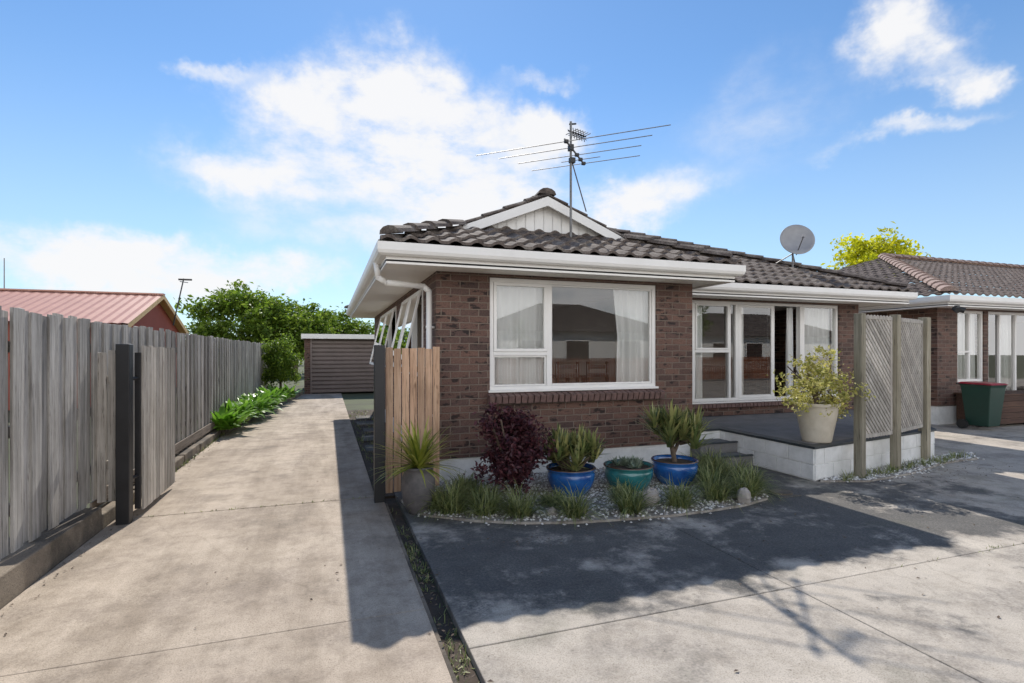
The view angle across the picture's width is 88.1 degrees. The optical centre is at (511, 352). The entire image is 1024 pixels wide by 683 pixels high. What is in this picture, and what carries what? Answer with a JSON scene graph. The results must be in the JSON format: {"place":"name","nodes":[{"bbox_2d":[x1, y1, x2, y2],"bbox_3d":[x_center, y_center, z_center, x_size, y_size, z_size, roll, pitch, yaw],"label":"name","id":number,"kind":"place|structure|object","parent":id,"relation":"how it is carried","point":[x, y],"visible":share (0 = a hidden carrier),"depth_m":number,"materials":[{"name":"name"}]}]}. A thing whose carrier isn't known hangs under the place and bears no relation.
{"place":"outdoors","nodes":[
{"label":"outdoors","id":0,"kind":"place"},
{"bbox_2d":[0,393,452,682],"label":"driveway","id":1,"kind":"structure","parent":0,"point":[138,598],"depth_m":3.62,"materials":[{"name":"concrete"}]},
{"bbox_2d":[115,344,174,524],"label":"timber gate","id":2,"kind":"structure","parent":1,"relation":"on","point":[154,378],"depth_m":5.22,"materials":[{"name":"grey wood"}]},
{"bbox_2d":[221,390,302,434],"bbox_3d":[-6.900,1.530,15.329,1.150,0.200,10.308,0,0,-19],"label":"garden bed","id":3,"kind":"object","parent":1,"relation":"on","point":[278,405],"visible":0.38,"depth_m":14.47,"materials":[{"name":"soil"}]},
{"bbox_2d":[210,383,301,429],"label":"broadleaf plants","id":4,"kind":"object","parent":3,"relation":"on","point":[243,409],"visible":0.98,"depth_m":12.06,"materials":[{"name":"green plant"}]},
{"bbox_2d":[257,327,305,388],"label":"garden bush","id":5,"kind":"object","parent":3,"relation":"on","point":[278,368],"visible":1,"depth_m":17.53,"materials":[{"name":"green plant"}]},
{"bbox_2d":[374,345,439,502],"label":"timber gate","id":6,"kind":"structure","parent":1,"relation":"on","point":[384,369],"depth_m":5.87,"materials":[{"name":"brown wood"}]},
{"bbox_2d":[8,359,480,682],"bbox_3d":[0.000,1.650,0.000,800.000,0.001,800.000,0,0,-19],"label":"ground","id":7,"kind":"structure","parent":0,"point":[358,400],"depth_m":17.48,"materials":[{"name":"grey concrete"}]},
{"bbox_2d":[8,303,179,409],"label":"walls","id":8,"kind":"structure","parent":7,"relation":"on","point":[156,317],"depth_m":18.22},
{"bbox_2d":[0,288,164,322],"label":"roof","id":9,"kind":"structure","parent":8,"relation":"on","point":[111,307],"depth_m":16.58,"materials":[{"name":"red metal"}]},
{"bbox_2d":[4,258,4,287],"bbox_3d":[-18.281,-2.400,19.047,0.039,2.000,0.039,0,0,-19],"label":"tv antenna mast","id":10,"kind":"object","parent":9,"relation":"on","point":[4,272],"visible":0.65,"depth_m":19.04,"materials":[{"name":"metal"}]},
{"bbox_2d":[122,295,188,334],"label":"barge boards","id":11,"kind":"object","parent":9,"relation":"attached to","point":[163,301],"visible":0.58,"depth_m":19.20,"materials":[{"name":"beige wood"}]},
{"bbox_2d":[173,278,191,325],"bbox_3d":[-12.385,-1.904,19.976,0.340,1.820,0.880,0,0,4],"label":"tv antenna","id":12,"kind":"object","parent":9,"relation":"attached to","point":[183,279],"visible":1,"depth_m":19.86,"materials":[{"name":"metal"}]},
{"bbox_2d":[0,429,220,609],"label":"retaining kerb","id":13,"kind":"structure","parent":7,"relation":"on","point":[26,565],"depth_m":4.05,"materials":[{"name":"concrete"}]},
{"bbox_2d":[0,306,266,560],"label":"paling fence","id":14,"kind":"object","parent":13,"relation":"on","point":[46,431],"visible":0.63,"depth_m":4.42,"materials":[{"name":"grey wood"}]},
{"bbox_2d":[97,350,114,502],"bbox_3d":[-3.789,0.690,4.996,0.191,1.425,0.072,0,0,-19],"label":"fence infill panel","id":15,"kind":"object","parent":14,"relation":"attached to","point":[104,464],"visible":0.73,"depth_m":4.95,"materials":[{"name":"grey wood"}]},
{"bbox_2d":[173,279,317,370],"bbox_3d":[-17.607,-1.605,34.627,9.238,6.427,7.975,0,0,-19],"label":"green tree","id":16,"kind":"object","parent":7,"relation":"on","point":[252,313],"visible":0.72,"depth_m":33.25,"materials":[{"name":"green plant"}]},
{"bbox_2d":[266,298,342,374],"bbox_3d":[-14.993,-1.127,36.960,6.294,5.497,5.288,0,0,-42],"label":"green tree","id":17,"kind":"object","parent":7,"relation":"on","point":[320,321],"visible":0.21,"depth_m":36.98,"materials":[{"name":"green plant"}]},
{"bbox_2d":[300,302,373,334],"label":"green tree","id":18,"kind":"object","parent":7,"relation":"on","point":[348,325],"visible":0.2,"depth_m":44.17,"materials":[{"name":"green plant"}]},
{"bbox_2d":[385,498,479,682],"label":"drain channel","id":19,"kind":"object","parent":7,"relation":"on","point":[433,610],"visible":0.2,"depth_m":3.37,"materials":[{"name":"soil"}]},
{"bbox_2d":[393,417,689,480],"bbox_3d":[1.899,1.481,12.267,9.105,0.338,9.040,0,0,-19],"label":"foundation","id":20,"kind":"object","parent":7,"relation":"on","point":[647,452],"visible":0.1,"depth_m":7.25,"materials":[{"name":"paint"}]},
{"bbox_2d":[375,274,848,448],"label":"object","id":21,"kind":"structure","parent":20,"relation":"on","point":[756,351],"depth_m":12.96,"materials":[{"name":"brick"}]},
{"bbox_2d":[369,289,422,375],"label":"side window frames","id":22,"kind":"structure","parent":21,"relation":"attached to","point":[412,335],"depth_m":8.24,"materials":[{"name":"white paint"}]},
{"bbox_2d":[371,295,417,364],"bbox_3d":[-2.351,-0.293,10.062,0.245,1.062,5.690,0,0,-19],"label":"side window glass","id":23,"kind":"object","parent":22,"relation":"attached to","point":[409,317],"visible":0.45,"depth_m":8.67,"materials":[{"name":"clear glass"}]},
{"bbox_2d":[374,271,858,458],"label":"brick wall","id":24,"kind":"structure","parent":20,"relation":"on","point":[461,319],"depth_m":7.05,"materials":[{"name":"brick"}]},
{"bbox_2d":[373,263,434,416],"bbox_3d":[-1.310,0.243,6.453,0.745,2.643,0.082,0,0,-24],"label":"downpipe","id":25,"kind":"object","parent":24,"relation":"attached to","point":[423,286],"visible":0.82,"depth_m":6.54,"materials":[{"name":"white paint"}]},
{"bbox_2d":[488,277,658,392],"bbox_3d":[0.871,-0.224,7.144,2.508,1.463,0.140,0,0,-19],"label":"window frame","id":26,"kind":"object","parent":24,"relation":"attached to","point":[545,352],"visible":0.95,"depth_m":6.99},
{"bbox_2d":[494,286,647,384],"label":"curtains","id":27,"kind":"object","parent":26,"relation":"attached to","point":[519,317],"visible":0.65,"depth_m":7.04,"materials":[{"name":"white fabric"}]},
{"bbox_2d":[487,389,665,403],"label":"brick sill","id":28,"kind":"structure","parent":24,"relation":"attached to","point":[526,397],"depth_m":6.97,"materials":[{"name":"brick"}]},
{"bbox_2d":[350,259,906,317],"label":"soffit","id":29,"kind":"structure","parent":24,"relation":"on","point":[380,297],"depth_m":8.39,"materials":[{"name":"paint"}]},
{"bbox_2d":[350,256,908,318],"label":"fascia","id":30,"kind":"structure","parent":29,"relation":"on","point":[615,271],"depth_m":6.86,"materials":[{"name":"white paint"}]},
{"bbox_2d":[346,241,917,315],"bbox_3d":[1.914,-1.125,12.156,10.610,0.140,10.100,0,0,-19],"label":"gutter","id":31,"kind":"object","parent":30,"relation":"attached to","point":[381,250],"visible":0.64,"depth_m":6.66,"materials":[{"name":"white paint"}]},
{"bbox_2d":[378,195,913,291],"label":"roof tiles","id":32,"kind":"object","parent":24,"relation":"on","point":[763,272],"visible":0.38,"depth_m":7.37,"materials":[{"name":"grey tile"}]},
{"bbox_2d":[463,197,623,245],"bbox_3d":[0.487,-1.885,7.603,2.660,0.675,0.160,0,0,-19],"label":"gablet","id":33,"kind":"object","parent":32,"relation":"attached to","point":[547,214],"visible":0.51,"depth_m":7.63,"materials":[{"name":"white paint"}]},
{"bbox_2d":[476,121,670,236],"bbox_3d":[0.937,-2.381,7.666,2.757,1.761,1.050,0,0,26],"label":"tv antenna","id":34,"kind":"object","parent":32,"relation":"attached to","point":[572,160],"visible":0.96,"depth_m":7.46,"materials":[{"name":"metal"}]},
{"bbox_2d":[344,188,907,307],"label":"ridge caps","id":35,"kind":"object","parent":32,"relation":"on","point":[628,234],"visible":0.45,"depth_m":7.66,"materials":[{"name":"tile"}]},
{"bbox_2d":[775,225,814,272],"bbox_3d":[6.045,-2.216,11.216,0.728,1.007,0.816,0,0,-19],"label":"satellite dish","id":36,"kind":"object","parent":32,"relation":"on","point":[797,239],"visible":0.98,"depth_m":11.19,"materials":[{"name":"metal"}]},
{"bbox_2d":[695,306,828,398],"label":"curtains","id":37,"kind":"object","parent":24,"relation":"attached to","point":[816,327],"visible":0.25,"depth_m":10.71,"materials":[{"name":"white fabric"}]},
{"bbox_2d":[692,300,839,403],"bbox_3d":[4.579,-0.010,10.124,4.407,1.900,0.150,0,0,-19],"label":"sliding door frame","id":38,"kind":"object","parent":24,"relation":"attached to","point":[738,396],"visible":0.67,"depth_m":10.03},
{"bbox_2d":[692,399,842,408],"bbox_3d":[4.628,0.980,10.062,4.462,0.074,0.104,0,0,-19],"label":"door sill","id":39,"kind":"structure","parent":24,"relation":"attached to","point":[724,405],"depth_m":9.88,"materials":[{"name":"brick"}]},
{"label":"interior floor","id":40,"kind":"structure","parent":20,"relation":"on","visible":0},
{"bbox_2d":[417,297,731,396],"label":"interior walls","id":41,"kind":"structure","parent":40,"relation":"on","point":[583,333],"depth_m":10.92,"materials":[{"name":"grey paint"}]},
{"bbox_2d":[543,361,724,397],"bbox_3d":[2.192,0.220,10.733,5.800,1.840,3.130,0,0,-19],"label":"furniture","id":42,"kind":"object","parent":40,"relation":"on","point":[713,381],"visible":0.32,"depth_m":11.62,"materials":[{"name":"brown wood"}]},
{"bbox_2d":[133,432,1023,682],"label":"weeds","id":43,"kind":"object","parent":7,"relation":"on","point":[423,590],"visible":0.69,"depth_m":3.92,"materials":[{"name":"green plant"}]},
{"bbox_2d":[820,221,930,277],"bbox_3d":[19.452,-2.636,28.345,5.215,8.485,4.417,0,0,-33],"label":"yellow tree","id":44,"kind":"object","parent":7,"relation":"on","point":[873,249],"visible":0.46,"depth_m":27.58,"materials":[{"name":"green plant"}]},
{"bbox_2d":[301,334,373,393],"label":"garage","id":45,"kind":"structure","parent":0,"point":[336,363],"depth_m":20.92,"materials":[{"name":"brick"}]},
{"bbox_2d":[312,339,373,392],"bbox_3d":[-6.469,0.470,21.101,2.920,2.240,0.050,0,0,-19],"label":"roller door","id":46,"kind":"structure","parent":45,"relation":"in","point":[338,365],"depth_m":21.00,"materials":[{"name":"paint"}]},
{"bbox_2d":[347,410,401,498],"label":"side path","id":47,"kind":"structure","parent":0,"point":[365,445],"depth_m":9.97,"materials":[{"name":"grey concrete"}]},
{"bbox_2d":[348,410,401,486],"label":"side weeds","id":48,"kind":"object","parent":47,"relation":"on","point":[362,439],"visible":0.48,"depth_m":10.10,"materials":[{"name":"green plant"}]},
{"bbox_2d":[0,0,1023,334],"label":"sky","id":49,"kind":"structure","parent":0,"point":[146,145],"materials":[{"name":"blue"}]},
{"bbox_2d":[393,423,1023,682],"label":"courtyard paving","id":50,"kind":"structure","parent":0,"point":[672,600],"depth_m":3.63,"materials":[{"name":"concrete"}]},
{"bbox_2d":[2,434,1019,681],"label":"leaf litter","id":51,"kind":"object","parent":50,"relation":"on","point":[518,544],"visible":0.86,"depth_m":4.03,"materials":[{"name":"brown plant"}]},
{"bbox_2d":[401,467,768,526],"bbox_3d":[0.958,1.584,6.017,4.297,0.051,2.181,0,0,-19],"label":"pebble bed","id":52,"kind":"object","parent":50,"relation":"on","point":[600,480],"visible":0.2,"depth_m":5.36,"materials":[{"name":"grey gravel"}]},
{"bbox_2d":[370,416,465,514],"bbox_3d":[-0.941,1.126,5.336,1.068,0.949,1.061,0,0,-19],"label":"potted cordyline","id":53,"kind":"object","parent":52,"relation":"on","point":[418,473],"visible":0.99,"depth_m":5.20,"materials":[{"name":"plant"}]},
{"bbox_2d":[403,482,460,515],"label":"grass tuft","id":54,"kind":"object","parent":52,"relation":"on","point":[435,502],"visible":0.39,"depth_m":5.26,"materials":[{"name":"green plant"}]},
{"bbox_2d":[417,476,484,523],"bbox_3d":[-0.589,1.410,5.221,0.824,0.407,0.811,0,0,-19],"label":"grass tuft","id":55,"kind":"object","parent":52,"relation":"on","point":[450,506],"visible":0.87,"depth_m":5.17,"materials":[{"name":"green plant"}]},
{"bbox_2d":[437,471,479,505],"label":"grass tuft","id":56,"kind":"object","parent":52,"relation":"on","point":[462,486],"visible":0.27,"depth_m":5.68,"materials":[{"name":"green plant"}]},
{"bbox_2d":[449,472,486,492],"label":"grass tuft","id":57,"kind":"object","parent":52,"relation":"on","point":[476,481],"visible":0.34,"depth_m":6.03,"materials":[{"name":"green plant"}]},
{"bbox_2d":[449,480,519,523],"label":"grass tuft","id":58,"kind":"object","parent":52,"relation":"on","point":[481,509],"visible":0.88,"depth_m":5.14,"materials":[{"name":"green plant"}]},
{"bbox_2d":[456,479,514,512],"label":"grass tuft","id":59,"kind":"object","parent":52,"relation":"on","point":[481,488],"visible":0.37,"depth_m":5.55,"materials":[{"name":"green plant"}]},
{"bbox_2d":[463,402,556,498],"bbox_3d":[-0.018,1.068,5.746,1.060,1.075,0.980,0,0,-19],"label":"burgundy shrub","id":60,"kind":"object","parent":52,"relation":"on","point":[513,456],"visible":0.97,"depth_m":5.61,"materials":[{"name":"purple plant"}]},
{"bbox_2d":[478,478,556,526],"bbox_3d":[0.060,1.430,5.120,0.814,0.396,0.763,0,0,-19],"label":"grass tuft","id":61,"kind":"object","parent":52,"relation":"on","point":[524,506],"visible":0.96,"depth_m":5.09,"materials":[{"name":"green plant"}]},
{"bbox_2d":[546,507,556,516],"bbox_3d":[0.387,1.550,5.130,0.116,0.112,0.101,0,0,-44],"label":"garden rock","id":62,"kind":"object","parent":52,"relation":"on","point":[551,509],"visible":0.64,"depth_m":5.10,"materials":[{"name":"grey stone"}]},
{"bbox_2d":[536,485,568,506],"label":"grass tuft","id":63,"kind":"object","parent":52,"relation":"on","point":[548,496],"visible":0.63,"depth_m":5.50,"materials":[{"name":"green plant"}]},
{"bbox_2d":[539,479,610,525],"bbox_3d":[0.603,1.447,5.091,0.754,0.370,0.806,0,0,-19],"label":"grass tuft","id":64,"kind":"object","parent":52,"relation":"on","point":[572,508],"visible":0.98,"depth_m":5.07,"materials":[{"name":"green plant"}]},
{"bbox_2d":[542,421,608,496],"bbox_3d":[0.671,1.185,5.959,0.933,0.831,0.925,0,0,26],"label":"potted aloe","id":65,"kind":"object","parent":52,"relation":"on","point":[577,470],"visible":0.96,"depth_m":5.77,"materials":[{"name":"green plant"}]},
{"bbox_2d":[599,478,640,500],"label":"grass tuft","id":66,"kind":"object","parent":52,"relation":"on","point":[618,487],"visible":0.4,"depth_m":5.73,"materials":[{"name":"green plant"}]},
{"bbox_2d":[603,454,653,491],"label":"potted succulent","id":67,"kind":"object","parent":52,"relation":"on","point":[633,468],"visible":0.98,"depth_m":6.00,"materials":[{"name":"teal ceramic"}]},
{"bbox_2d":[594,478,668,520],"bbox_3d":[1.156,1.419,5.242,0.782,0.416,0.788,0,0,-19],"label":"grass tuft","id":68,"kind":"object","parent":52,"relation":"on","point":[630,504],"visible":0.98,"depth_m":5.17,"materials":[{"name":"green plant"}]},
{"bbox_2d":[642,487,659,505],"bbox_3d":[1.425,1.509,5.479,0.216,0.246,0.161,0,0,-19],"label":"garden rock","id":69,"kind":"object","parent":52,"relation":"on","point":[655,491],"visible":0.56,"depth_m":5.42,"materials":[{"name":"grey stone"}]},
{"bbox_2d":[633,399,719,485],"bbox_3d":[1.982,1.061,6.461,1.087,1.079,0.998,0,0,-19],"label":"potted aloe","id":70,"kind":"object","parent":52,"relation":"on","point":[675,426],"visible":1,"depth_m":6.26,"materials":[{"name":"green plant"}]},
{"bbox_2d":[645,473,716,516],"bbox_3d":[1.702,1.442,5.409,0.781,0.351,0.756,0,0,-19],"label":"grass tuft","id":71,"kind":"object","parent":52,"relation":"on","point":[676,499],"visible":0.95,"depth_m":5.37,"materials":[{"name":"green plant"}]},
{"bbox_2d":[679,450,713,474],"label":"grass tuft","id":72,"kind":"object","parent":52,"relation":"on","point":[699,461],"visible":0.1,"depth_m":6.87,"materials":[{"name":"green plant"}]},
{"bbox_2d":[680,465,746,513],"bbox_3d":[2.167,1.435,5.659,0.821,0.405,0.775,0,0,42],"label":"grass tuft","id":73,"kind":"object","parent":52,"relation":"on","point":[717,491],"visible":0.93,"depth_m":5.62,"materials":[{"name":"green plant"}]},
{"bbox_2d":[687,458,740,490],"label":"grass tuft","id":74,"kind":"object","parent":52,"relation":"on","point":[710,473],"visible":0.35,"depth_m":6.15,"materials":[{"name":"green plant"}]},
{"bbox_2d":[692,444,736,464],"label":"grass tuft","id":75,"kind":"object","parent":52,"relation":"on","point":[709,451],"visible":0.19,"depth_m":7.14,"materials":[{"name":"green plant"}]},
{"bbox_2d":[692,447,742,475],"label":"grass tuft","id":76,"kind":"object","parent":52,"relation":"on","point":[716,459],"visible":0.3,"depth_m":6.82,"materials":[{"name":"green plant"}]},
{"bbox_2d":[699,456,738,482],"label":"grass tuft","id":77,"kind":"object","parent":52,"relation":"on","point":[728,469],"visible":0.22,"depth_m":6.40,"materials":[{"name":"green plant"}]},
{"bbox_2d":[710,451,765,481],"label":"grass tuft","id":78,"kind":"object","parent":52,"relation":"on","point":[744,467],"visible":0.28,"depth_m":6.54,"materials":[{"name":"green plant"}]},
{"bbox_2d":[737,487,750,504],"bbox_3d":[2.441,1.524,5.576,0.144,0.216,0.144,0,0,29],"label":"garden rock","id":79,"kind":"object","parent":52,"relation":"on","point":[747,499],"visible":0.8,"depth_m":5.53,"materials":[{"name":"grey stone"}]},
{"bbox_2d":[717,461,784,501],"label":"grass tuft","id":80,"kind":"object","parent":52,"relation":"on","point":[750,486],"visible":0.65,"depth_m":5.81,"materials":[{"name":"green plant"}]},
{"bbox_2d":[723,460,781,496],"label":"grass tuft","id":81,"kind":"object","parent":52,"relation":"on","point":[759,473],"visible":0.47,"depth_m":6.05,"materials":[{"name":"green plant"}]},
{"bbox_2d":[690,409,935,480],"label":"raised patio","id":82,"kind":"structure","parent":50,"relation":"on","point":[774,441],"depth_m":7.43,"materials":[{"name":"paint"}]},
{"bbox_2d":[767,345,875,442],"bbox_3d":[3.976,0.532,6.911,1.259,1.268,1.126,0,0,-19],"label":"potted shrub","id":83,"kind":"object","parent":82,"relation":"on","point":[817,418],"visible":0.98,"depth_m":6.80,"materials":[{"name":"green plant"}]},
{"bbox_2d":[820,450,983,481],"bbox_3d":[5.599,1.530,7.330,3.892,0.159,0.498,0,0,-29],"label":"pebble strip","id":84,"kind":"object","parent":50,"relation":"on","point":[908,467],"visible":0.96,"depth_m":7.09,"materials":[{"name":"gravel"}]},
{"bbox_2d":[854,313,930,477],"bbox_3d":[5.251,0.565,7.358,2.184,2.176,0.357,0,0,-37],"label":"lattice screen","id":85,"kind":"object","parent":84,"relation":"on","point":[897,373],"visible":0.9,"depth_m":7.10,"materials":[{"name":"beige wood"}]},
{"bbox_2d":[866,406,1018,424],"bbox_3d":[13.366,1.426,17.901,11.380,0.448,8.980,0,0,-19],"label":"foundation","id":86,"kind":"object","parent":50,"relation":"on","point":[940,415],"visible":0.09,"depth_m":11.88,"materials":[{"name":"paint"}]},
{"bbox_2d":[866,308,927,394],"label":"wall","id":87,"kind":"structure","parent":86,"relation":"on","point":[913,314],"depth_m":12.37,"materials":[{"name":"brick"}]},
{"bbox_2d":[859,295,1023,321],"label":"eaves","id":88,"kind":"object","parent":87,"relation":"on","point":[983,303],"visible":0.29,"depth_m":11.53,"materials":[{"name":"paint"}]},
{"bbox_2d":[839,258,1023,297],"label":"roof tiles","id":89,"kind":"object","parent":88,"relation":"on","point":[1001,281],"visible":0.52,"depth_m":14.71,"materials":[{"name":"grey tile"}]},
{"bbox_2d":[878,253,1023,290],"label":"ridge caps","id":90,"kind":"object","parent":89,"relation":"on","point":[928,279],"visible":0.9,"depth_m":15.42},
{"bbox_2d":[952,305,965,312],"bbox_3d":[9.283,-0.897,10.991,0.324,0.165,0.168,0,0,-19],"label":"flood light","id":91,"kind":"object","parent":88,"relation":"attached to","point":[956,308],"visible":1,"depth_m":10.96,"materials":[{"name":"plastic"}]},
{"bbox_2d":[928,308,1023,406],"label":"brick wall","id":92,"kind":"structure","parent":86,"relation":"on","point":[944,386],"depth_m":11.88,"materials":[{"name":"brick"}]},
{"bbox_2d":[957,311,1023,389],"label":"window frames","id":93,"kind":"structure","parent":92,"relation":"attached to","point":[997,347],"depth_m":12.36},
{"bbox_2d":[958,314,1010,390],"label":"curtains","id":94,"kind":"object","parent":93,"relation":"attached to","point":[1005,349],"visible":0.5,"depth_m":12.43,"materials":[{"name":"white fabric"}]},
{"bbox_2d":[988,321,1023,389],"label":"interior","id":95,"kind":"object","parent":86,"relation":"on","point":[1019,354],"depth_m":17.44,"materials":[{"name":"white paint"}]},
{"bbox_2d":[956,381,1007,427],"bbox_3d":[9.822,1.108,11.081,0.600,0.985,0.682,0,0,-19],"label":"wheelie bin","id":96,"kind":"object","parent":50,"relation":"on","point":[983,403],"visible":1,"depth_m":10.89,"materials":[{"name":"plastic"}]},
{"bbox_2d":[954,390,1023,423],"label":"brick wall","id":97,"kind":"structure","parent":50,"relation":"on","point":[1014,413],"depth_m":11.56,"materials":[{"name":"brown brick"}]}
]}

